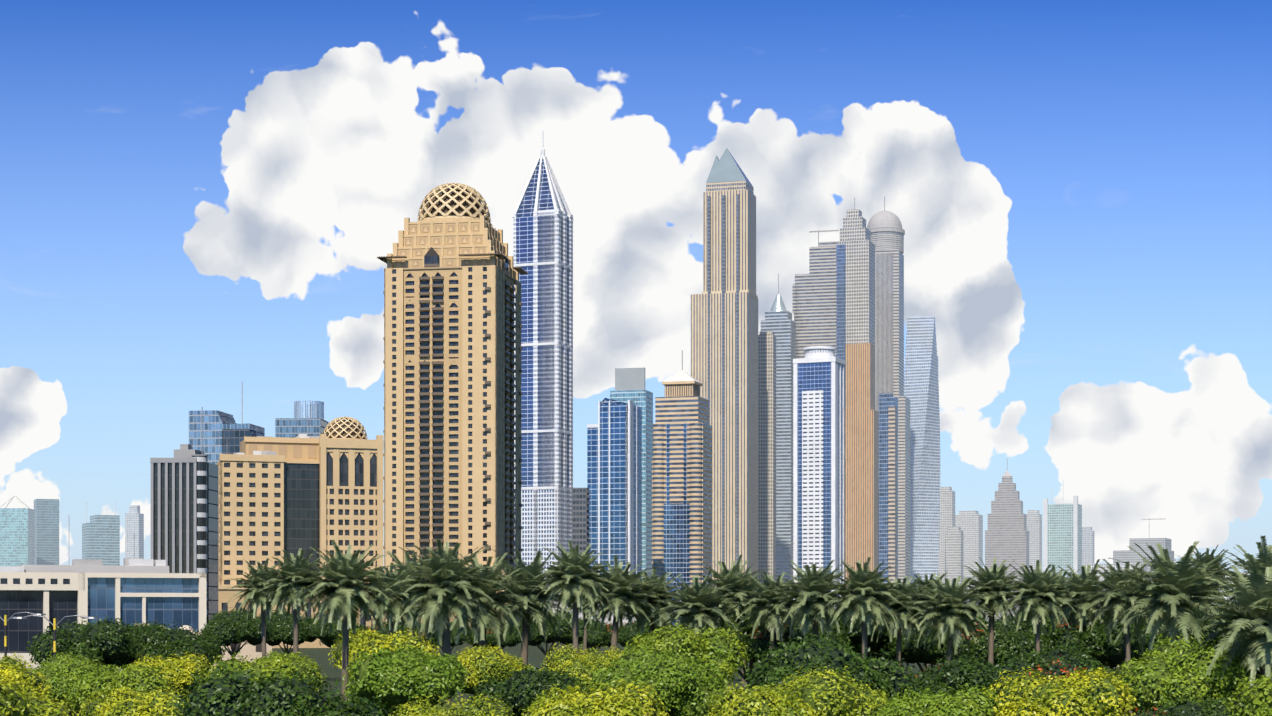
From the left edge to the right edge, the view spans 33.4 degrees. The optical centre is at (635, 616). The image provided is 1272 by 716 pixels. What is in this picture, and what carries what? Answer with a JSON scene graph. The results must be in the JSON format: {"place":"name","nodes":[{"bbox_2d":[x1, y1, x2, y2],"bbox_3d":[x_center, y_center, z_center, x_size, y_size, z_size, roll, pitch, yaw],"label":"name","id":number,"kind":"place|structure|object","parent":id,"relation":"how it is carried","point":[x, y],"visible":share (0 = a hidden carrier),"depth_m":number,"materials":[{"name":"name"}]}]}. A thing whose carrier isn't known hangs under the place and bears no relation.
{"place":"outdoors","nodes":[
{"label":"outdoors","id":0,"kind":"place"},
{"bbox_2d":[0,496,34,565],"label":"tower","id":1,"kind":"structure","parent":0,"point":[17,536],"depth_m":2889.08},
{"bbox_2d":[34,499,58,564],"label":"tower","id":2,"kind":"structure","parent":0,"point":[46,531],"depth_m":2987.58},
{"bbox_2d":[82,501,119,565],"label":"tower","id":3,"kind":"structure","parent":0,"point":[100,536],"depth_m":2793.66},
{"bbox_2d":[125,505,143,558],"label":"tower","id":4,"kind":"structure","parent":0,"point":[134,519],"depth_m":3288.99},
{"bbox_2d":[150,407,217,623],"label":"dark tower","id":5,"kind":"structure","parent":0,"point":[184,509],"depth_m":518.72,"materials":[{"name":"grey glass"}]},
{"bbox_2d":[137,624,271,667],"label":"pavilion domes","id":6,"kind":"structure","parent":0,"point":[254,652],"depth_m":330.06,"materials":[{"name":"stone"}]},
{"bbox_2d":[572,488,588,571],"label":"building","id":7,"kind":"structure","parent":0,"point":[580,517],"depth_m":1249.65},
{"bbox_2d":[61,642,1137,715],"bbox_3d":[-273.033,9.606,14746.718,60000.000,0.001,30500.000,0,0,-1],"label":"ground","id":8,"kind":"structure","parent":0,"point":[536,655],"depth_m":483.46,"materials":[{"name":"plant"}]},
{"bbox_2d":[0,661,55,704],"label":"bush","id":9,"kind":"object","parent":8,"relation":"on","point":[31,680],"visible":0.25,"depth_m":103.51,"materials":[{"name":"yellow plant"}]},
{"bbox_2d":[0,671,76,715],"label":"bush","id":10,"kind":"object","parent":8,"relation":"on","point":[16,703],"visible":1,"depth_m":81.26,"materials":[{"name":"green plant"}]},
{"bbox_2d":[10,615,98,703],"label":"street lamp","id":11,"kind":"object","parent":8,"relation":"on","point":[54,624],"visible":0.67,"depth_m":148.43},
{"bbox_2d":[28,651,118,715],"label":"bush","id":12,"kind":"object","parent":8,"relation":"on","point":[61,672],"visible":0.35,"depth_m":137.04,"materials":[{"name":"green plant"}]},
{"bbox_2d":[26,615,139,669],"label":"bush","id":13,"kind":"object","parent":8,"relation":"on","point":[105,641],"visible":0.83,"depth_m":173.46,"materials":[{"name":"green plant"}]},
{"bbox_2d":[0,533,205,670],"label":"low-rise building","id":14,"kind":"structure","parent":8,"relation":"on","point":[131,590],"depth_m":361.80,"materials":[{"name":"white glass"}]},
{"bbox_2d":[62,661,175,715],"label":"bush","id":15,"kind":"object","parent":8,"relation":"on","point":[139,678],"visible":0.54,"depth_m":111.20,"materials":[{"name":"green plant"}]},
{"bbox_2d":[77,683,190,715],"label":"bush","id":16,"kind":"object","parent":8,"relation":"on","point":[117,702],"visible":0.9,"depth_m":93.28,"materials":[{"name":"green plant"}]},
{"bbox_2d":[117,620,168,670],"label":"green tree","id":17,"kind":"object","parent":8,"relation":"on","point":[134,627],"visible":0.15,"depth_m":181.27,"materials":[{"name":"green plant"}]},
{"bbox_2d":[123,651,213,700],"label":"bush","id":18,"kind":"object","parent":8,"relation":"on","point":[180,671],"visible":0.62,"depth_m":142.34,"materials":[{"name":"yellow plant"}]},
{"bbox_2d":[131,620,225,669],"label":"bush","id":19,"kind":"object","parent":8,"relation":"on","point":[156,640],"visible":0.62,"depth_m":179.43,"materials":[{"name":"green plant"}]},
{"bbox_2d":[189,381,264,463],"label":"office building","id":20,"kind":"structure","parent":8,"relation":"on","point":[224,433],"depth_m":1000.07,"materials":[{"name":"glass"}]},
{"bbox_2d":[200,607,275,658],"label":"green tree","id":21,"kind":"object","parent":8,"relation":"on","point":[228,628],"visible":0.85,"depth_m":299.34,"materials":[{"name":"green plant"}]},
{"bbox_2d":[221,558,292,657],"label":"palm","id":22,"kind":"object","parent":8,"relation":"on","point":[256,599],"visible":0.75,"depth_m":197.79,"materials":[{"name":"green plant"}]},
{"bbox_2d":[198,652,326,692],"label":"bush","id":23,"kind":"object","parent":8,"relation":"on","point":[276,665],"visible":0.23,"depth_m":116.95,"materials":[{"name":"green plant"}]},
{"bbox_2d":[173,661,392,715],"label":"bush","id":24,"kind":"object","parent":8,"relation":"on","point":[230,693],"visible":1,"depth_m":75.81,"materials":[{"name":"green plant"}]},
{"bbox_2d":[250,548,324,655],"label":"palm","id":25,"kind":"object","parent":8,"relation":"on","point":[289,572],"visible":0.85,"depth_m":169.57,"materials":[{"name":"green plant"}]},
{"bbox_2d":[266,610,318,654],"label":"green tree","id":26,"kind":"object","parent":8,"relation":"on","point":[283,629],"visible":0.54,"depth_m":315.00,"materials":[{"name":"green plant"}]},
{"bbox_2d":[216,416,387,647],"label":"hotel building","id":27,"kind":"structure","parent":8,"relation":"on","point":[277,496],"depth_m":653.04,"materials":[{"name":"concrete"}]},
{"bbox_2d":[275,401,328,437],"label":"office building","id":28,"kind":"structure","parent":8,"relation":"on","point":[308,419],"depth_m":1098.70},
{"bbox_2d":[309,615,370,648],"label":"green tree","id":29,"kind":"object","parent":8,"relation":"on","point":[326,638],"visible":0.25,"depth_m":309.15,"materials":[{"name":"green plant"}]},
{"bbox_2d":[281,540,405,701],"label":"palm","id":30,"kind":"object","parent":8,"relation":"on","point":[345,587],"visible":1,"depth_m":118.37,"materials":[{"name":"green plant"}]},
{"bbox_2d":[328,627,443,677],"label":"bush","id":31,"kind":"object","parent":8,"relation":"on","point":[369,640],"visible":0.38,"depth_m":140.05,"materials":[{"name":"green plant"}]},
{"bbox_2d":[358,563,420,637],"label":"palm","id":32,"kind":"object","parent":8,"relation":"on","point":[393,604],"visible":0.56,"depth_m":166.02,"materials":[{"name":"green plant"}]},
{"bbox_2d":[363,618,425,637],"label":"bush","id":33,"kind":"object","parent":8,"relation":"on","point":[399,627],"visible":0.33,"depth_m":305.97,"materials":[{"name":"green plant"}]},
{"bbox_2d":[340,642,468,715],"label":"bush","id":34,"kind":"object","parent":8,"relation":"on","point":[401,675],"visible":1,"depth_m":114.07,"materials":[{"name":"green plant"}]},
{"bbox_2d":[362,551,457,635],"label":"palm","id":35,"kind":"object","parent":8,"relation":"on","point":[405,569],"visible":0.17,"depth_m":200.97,"materials":[{"name":"green plant"}]},
{"bbox_2d":[377,539,513,705],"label":"palm","id":36,"kind":"object","parent":8,"relation":"on","point":[445,586],"visible":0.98,"depth_m":129.69,"materials":[{"name":"green plant"}]},
{"bbox_2d":[421,621,474,654],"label":"green tree","id":37,"kind":"object","parent":8,"relation":"on","point":[462,639],"visible":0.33,"depth_m":308.05,"materials":[{"name":"green plant"}]},
{"bbox_2d":[388,691,514,715],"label":"bush","id":38,"kind":"object","parent":8,"relation":"on","point":[480,706],"visible":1,"depth_m":91.12,"materials":[{"name":"green plant"}]},
{"bbox_2d":[377,183,530,641],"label":"skyscraper","id":39,"kind":"structure","parent":8,"relation":"on","point":[451,276],"depth_m":804.60,"materials":[{"name":"concrete"}]},
{"bbox_2d":[429,553,541,649],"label":"palm","id":40,"kind":"object","parent":8,"relation":"on","point":[502,598],"visible":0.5,"depth_m":169.34,"materials":[{"name":"green plant"}]},
{"bbox_2d":[467,621,520,651],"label":"green tree","id":41,"kind":"object","parent":8,"relation":"on","point":[491,639],"visible":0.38,"depth_m":313.14,"materials":[{"name":"green plant"}]},
{"bbox_2d":[454,644,534,695],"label":"bush","id":42,"kind":"object","parent":8,"relation":"on","point":[480,663],"visible":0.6,"depth_m":143.39,"materials":[{"name":"green plant"}]},
{"bbox_2d":[468,663,590,715],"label":"bush","id":43,"kind":"object","parent":8,"relation":"on","point":[517,690],"visible":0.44,"depth_m":110.01,"materials":[{"name":"green plant"}]},
{"bbox_2d":[483,549,579,664],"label":"palm","id":44,"kind":"object","parent":8,"relation":"on","point":[528,573],"visible":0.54,"depth_m":186.05,"materials":[{"name":"green plant"}]},
{"bbox_2d":[511,131,573,615],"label":"skyscraper","id":45,"kind":"structure","parent":8,"relation":"on","point":[542,217],"depth_m":1705.66,"materials":[{"name":"glass"}]},
{"bbox_2d":[512,608,578,671],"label":"green tree","id":46,"kind":"object","parent":8,"relation":"on","point":[537,640],"visible":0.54,"depth_m":310.24,"materials":[{"name":"green plant"}]},
{"bbox_2d":[532,540,623,651],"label":"palm","id":47,"kind":"object","parent":8,"relation":"on","point":[574,579],"visible":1,"depth_m":162.50,"materials":[{"name":"green plant"}]},
{"bbox_2d":[539,642,625,694],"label":"bush","id":48,"kind":"object","parent":8,"relation":"on","point":[573,662],"visible":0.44,"depth_m":149.09,"materials":[{"name":"green plant"}]},
{"bbox_2d":[553,585,613,653],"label":"palm","id":49,"kind":"object","parent":8,"relation":"on","point":[585,612],"visible":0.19,"depth_m":210.51,"materials":[{"name":"green plant"}]},
{"bbox_2d":[570,617,612,652],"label":"green tree","id":50,"kind":"object","parent":8,"relation":"on","point":[596,636],"visible":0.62,"depth_m":309.83,"materials":[{"name":"green plant"}]},
{"bbox_2d":[518,679,669,715],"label":"bush","id":51,"kind":"object","parent":8,"relation":"on","point":[628,700],"visible":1,"depth_m":83.72,"materials":[{"name":"green plant"}]},
{"bbox_2d":[582,555,669,650],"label":"palm","id":52,"kind":"object","parent":8,"relation":"on","point":[622,601],"visible":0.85,"depth_m":178.66,"materials":[{"name":"green plant"}]},
{"bbox_2d":[610,367,652,580],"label":"teal tower","id":53,"kind":"structure","parent":8,"relation":"on","point":[629,383],"depth_m":1604.31,"materials":[{"name":"glass"}]},
{"bbox_2d":[610,619,672,646],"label":"green tree","id":54,"kind":"object","parent":8,"relation":"on","point":[625,636],"visible":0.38,"depth_m":299.35,"materials":[{"name":"green plant"}]},
{"bbox_2d":[612,567,691,634],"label":"palm","id":55,"kind":"object","parent":8,"relation":"on","point":[656,587],"visible":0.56,"depth_m":182.24,"materials":[{"name":"green plant"}]},
{"bbox_2d":[580,643,727,715],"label":"bush","id":56,"kind":"object","parent":8,"relation":"on","point":[680,686],"visible":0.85,"depth_m":110.25,"materials":[{"name":"green plant"}]},
{"bbox_2d":[652,350,711,626],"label":"beige tower","id":57,"kind":"structure","parent":8,"relation":"on","point":[682,493],"depth_m":1456.90,"materials":[{"name":"concrete"}]},
{"bbox_2d":[624,622,749,687],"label":"bush","id":58,"kind":"object","parent":8,"relation":"on","point":[722,650],"visible":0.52,"depth_m":132.54,"materials":[{"name":"green plant"}]},
{"bbox_2d":[648,570,750,635],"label":"palm","id":59,"kind":"object","parent":8,"relation":"on","point":[695,606],"visible":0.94,"depth_m":158.93,"materials":[{"name":"green plant"}]},
{"bbox_2d":[691,148,757,607],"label":"skyscraper","id":60,"kind":"structure","parent":8,"relation":"on","point":[724,338],"depth_m":1807.32,"materials":[{"name":"concrete"}]},
{"bbox_2d":[689,555,773,691],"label":"palm","id":61,"kind":"object","parent":8,"relation":"on","point":[733,576],"visible":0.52,"depth_m":178.77,"materials":[{"name":"green plant"}]},
{"bbox_2d":[709,603,799,684],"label":"green tree","id":62,"kind":"object","parent":8,"relation":"on","point":[742,637],"visible":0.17,"depth_m":177.49,"materials":[{"name":"green plant"}]},
{"bbox_2d":[730,570,799,650],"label":"palm","id":63,"kind":"object","parent":8,"relation":"on","point":[773,618],"visible":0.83,"depth_m":170.46,"materials":[{"name":"green plant"}]},
{"bbox_2d":[704,682,826,715],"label":"bush","id":64,"kind":"object","parent":8,"relation":"on","point":[739,701],"visible":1,"depth_m":90.87,"materials":[{"name":"green plant"}]},
{"bbox_2d":[758,331,775,582],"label":"thin tower","id":65,"kind":"structure","parent":8,"relation":"on","point":[766,449],"depth_m":1903.46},
{"bbox_2d":[742,614,852,665],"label":"bush","id":66,"kind":"object","parent":8,"relation":"on","point":[761,642],"visible":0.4,"depth_m":175.99,"materials":[{"name":"green plant"}]},
{"bbox_2d":[764,560,860,640],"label":"palm","id":67,"kind":"object","parent":8,"relation":"on","point":[809,602],"visible":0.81,"depth_m":158.12,"materials":[{"name":"green plant"}]},
{"bbox_2d":[752,665,893,715],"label":"bush","id":68,"kind":"object","parent":8,"relation":"on","point":[827,693],"visible":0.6,"depth_m":92.19,"materials":[{"name":"green plant"}]},
{"bbox_2d":[740,630,920,702],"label":"bush","id":69,"kind":"object","parent":8,"relation":"on","point":[790,658],"visible":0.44,"depth_m":100.19,"materials":[{"name":"green plant"}]},
{"bbox_2d":[836,198,877,580],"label":"tan tower","id":70,"kind":"structure","parent":8,"relation":"on","point":[855,297],"depth_m":2056.26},
{"bbox_2d":[811,557,910,657],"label":"palm","id":71,"kind":"object","parent":8,"relation":"on","point":[865,590],"visible":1,"depth_m":142.87,"materials":[{"name":"green plant"}]},
{"bbox_2d":[831,602,907,664],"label":"green tree","id":72,"kind":"object","parent":8,"relation":"on","point":[855,635],"visible":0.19,"depth_m":179.48,"materials":[{"name":"green plant"}]},
{"bbox_2d":[867,196,909,583],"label":"skyscraper","id":73,"kind":"structure","parent":8,"relation":"on","point":[885,228],"depth_m":2306.47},
{"bbox_2d":[860,574,935,665],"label":"palm","id":74,"kind":"object","parent":8,"relation":"on","point":[904,615],"visible":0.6,"depth_m":170.41,"materials":[{"name":"green plant"}]},
{"bbox_2d":[904,316,939,615],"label":"skyscraper","id":75,"kind":"structure","parent":8,"relation":"on","point":[921,386],"depth_m":2510.23,"materials":[{"name":"glass"}]},
{"bbox_2d":[902,572,945,670],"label":"palm","id":76,"kind":"object","parent":8,"relation":"on","point":[921,582],"visible":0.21,"depth_m":214.55,"materials":[{"name":"green plant"}]},
{"bbox_2d":[872,613,985,671],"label":"bush","id":77,"kind":"object","parent":8,"relation":"on","point":[911,653],"visible":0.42,"depth_m":178.17,"materials":[{"name":"green plant"}]},
{"bbox_2d":[869,683,1004,715],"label":"bush","id":78,"kind":"object","parent":8,"relation":"on","point":[970,701],"visible":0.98,"depth_m":90.17,"materials":[{"name":"green plant"}]},
{"bbox_2d":[896,573,1003,662],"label":"palm","id":79,"kind":"object","parent":8,"relation":"on","point":[950,612],"visible":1,"depth_m":150.58,"materials":[{"name":"green plant"}]},
{"bbox_2d":[907,649,1023,697],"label":"bush","id":80,"kind":"object","parent":8,"relation":"on","point":[958,674],"visible":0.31,"depth_m":106.43,"materials":[{"name":"green plant"}]},
{"bbox_2d":[956,558,1028,664],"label":"palm","id":81,"kind":"object","parent":8,"relation":"on","point":[995,576],"visible":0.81,"depth_m":159.04,"materials":[{"name":"green plant"}]},
{"bbox_2d":[940,611,1060,664],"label":"bush","id":82,"kind":"object","parent":8,"relation":"on","point":[1011,639],"visible":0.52,"depth_m":170.31,"materials":[{"name":"green plant"}]},
{"bbox_2d":[985,458,1028,621],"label":"stepped tower","id":83,"kind":"structure","parent":8,"relation":"on","point":[1007,535],"depth_m":3016.06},
{"bbox_2d":[988,560,1085,652],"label":"palm","id":84,"kind":"object","parent":8,"relation":"on","point":[1037,595],"visible":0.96,"depth_m":151.09,"materials":[{"name":"green plant"}]},
{"bbox_2d":[981,666,1137,715],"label":"bush","id":85,"kind":"object","parent":8,"relation":"on","point":[1089,694],"visible":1,"depth_m":90.12,"materials":[{"name":"yellow plant"}]},
{"bbox_2d":[999,640,1126,683],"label":"bush","id":86,"kind":"object","parent":8,"relation":"on","point":[1066,660],"visible":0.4,"depth_m":115.94,"materials":[{"name":"green plant"}]},
{"bbox_2d":[1052,559,1110,633],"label":"palm","id":87,"kind":"object","parent":8,"relation":"on","point":[1087,615],"visible":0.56,"depth_m":171.38,"materials":[{"name":"green plant"}]},
{"bbox_2d":[1048,613,1169,670],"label":"bush","id":88,"kind":"object","parent":8,"relation":"on","point":[1103,651],"visible":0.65,"depth_m":168.62,"materials":[{"name":"green plant"}]},
{"bbox_2d":[1067,559,1157,715],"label":"palm","id":89,"kind":"object","parent":8,"relation":"on","point":[1120,603],"visible":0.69,"depth_m":159.25,"materials":[{"name":"green plant"}]},
{"bbox_2d":[1113,518,1173,606],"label":"building","id":90,"kind":"structure","parent":8,"relation":"on","point":[1132,556],"depth_m":3224.79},
{"bbox_2d":[1098,541,1247,653],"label":"palm","id":91,"kind":"object","parent":8,"relation":"on","point":[1170,610],"visible":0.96,"depth_m":142.24,"materials":[{"name":"green plant"}]},
{"bbox_2d":[1132,691,1233,715],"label":"bush","id":92,"kind":"object","parent":8,"relation":"on","point":[1213,707],"visible":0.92,"depth_m":96.97,"materials":[{"name":"green plant"}]},
{"bbox_2d":[1109,632,1271,714],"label":"bush","id":93,"kind":"object","parent":8,"relation":"on","point":[1167,672],"visible":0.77,"depth_m":104.78,"materials":[{"name":"green plant"}]},
{"bbox_2d":[1179,602,1228,646],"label":"green tree","id":94,"kind":"object","parent":8,"relation":"on","point":[1206,633],"visible":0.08,"depth_m":178.60,"materials":[{"name":"green plant"}]},
{"bbox_2d":[1179,545,1237,604],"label":"palm","id":95,"kind":"object","parent":8,"relation":"on","point":[1215,564],"visible":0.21,"depth_m":207.22,"materials":[{"name":"green plant"}]},
{"bbox_2d":[1176,554,1271,686],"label":"palm","id":96,"kind":"object","parent":8,"relation":"on","point":[1251,624],"visible":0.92,"depth_m":103.23,"materials":[{"name":"green plant"}]},
{"bbox_2d":[1205,535,1271,641],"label":"palm","id":97,"kind":"object","parent":8,"relation":"on","point":[1263,561],"visible":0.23,"depth_m":159.85,"materials":[{"name":"green plant"}]},
{"bbox_2d":[1220,672,1271,715],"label":"bush","id":98,"kind":"object","parent":8,"relation":"on","point":[1255,699],"visible":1,"depth_m":87.30,"materials":[{"name":"green plant"}]},
{"bbox_2d":[587,398,641,618],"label":"blue tower","id":99,"kind":"structure","parent":0,"point":[614,460],"depth_m":1354.35,"materials":[{"name":"glass"}]},
{"bbox_2d":[0,0,1271,610],"label":"sky","id":100,"kind":"structure","parent":0,"point":[200,199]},
{"bbox_2d":[761,273,795,581],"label":"grey tower","id":101,"kind":"structure","parent":0,"point":[779,322],"depth_m":2103.96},
{"bbox_2d":[792,230,838,358],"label":"grey tower","id":102,"kind":"structure","parent":0,"point":[814,300],"depth_m":2157.93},
{"bbox_2d":[793,346,845,607],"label":"white tower","id":103,"kind":"structure","parent":0,"point":[819,456],"depth_m":1657.85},
{"bbox_2d":[879,393,897,585],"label":"blue tower","id":104,"kind":"structure","parent":0,"point":[888,479],"depth_m":1755.11,"materials":[{"name":"glass"}]},
{"bbox_2d":[938,487,954,583],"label":"tower","id":105,"kind":"structure","parent":0,"point":[947,507],"depth_m":3010.31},
{"bbox_2d":[945,527,962,602],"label":"tower","id":106,"kind":"structure","parent":0,"point":[953,548],"depth_m":2709.98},
{"bbox_2d":[955,511,982,614],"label":"tower","id":107,"kind":"structure","parent":0,"point":[970,523],"depth_m":3313.57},
{"bbox_2d":[1026,510,1041,571],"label":"tower","id":108,"kind":"structure","parent":0,"point":[1034,523],"depth_m":3414.19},
{"bbox_2d":[1043,496,1081,580],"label":"green tower","id":109,"kind":"structure","parent":0,"point":[1062,536],"depth_m":2917.41,"materials":[{"name":"glass"}]},
{"bbox_2d":[1082,527,1093,565],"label":"tower","id":110,"kind":"structure","parent":0,"point":[1087,545],"depth_m":3616.44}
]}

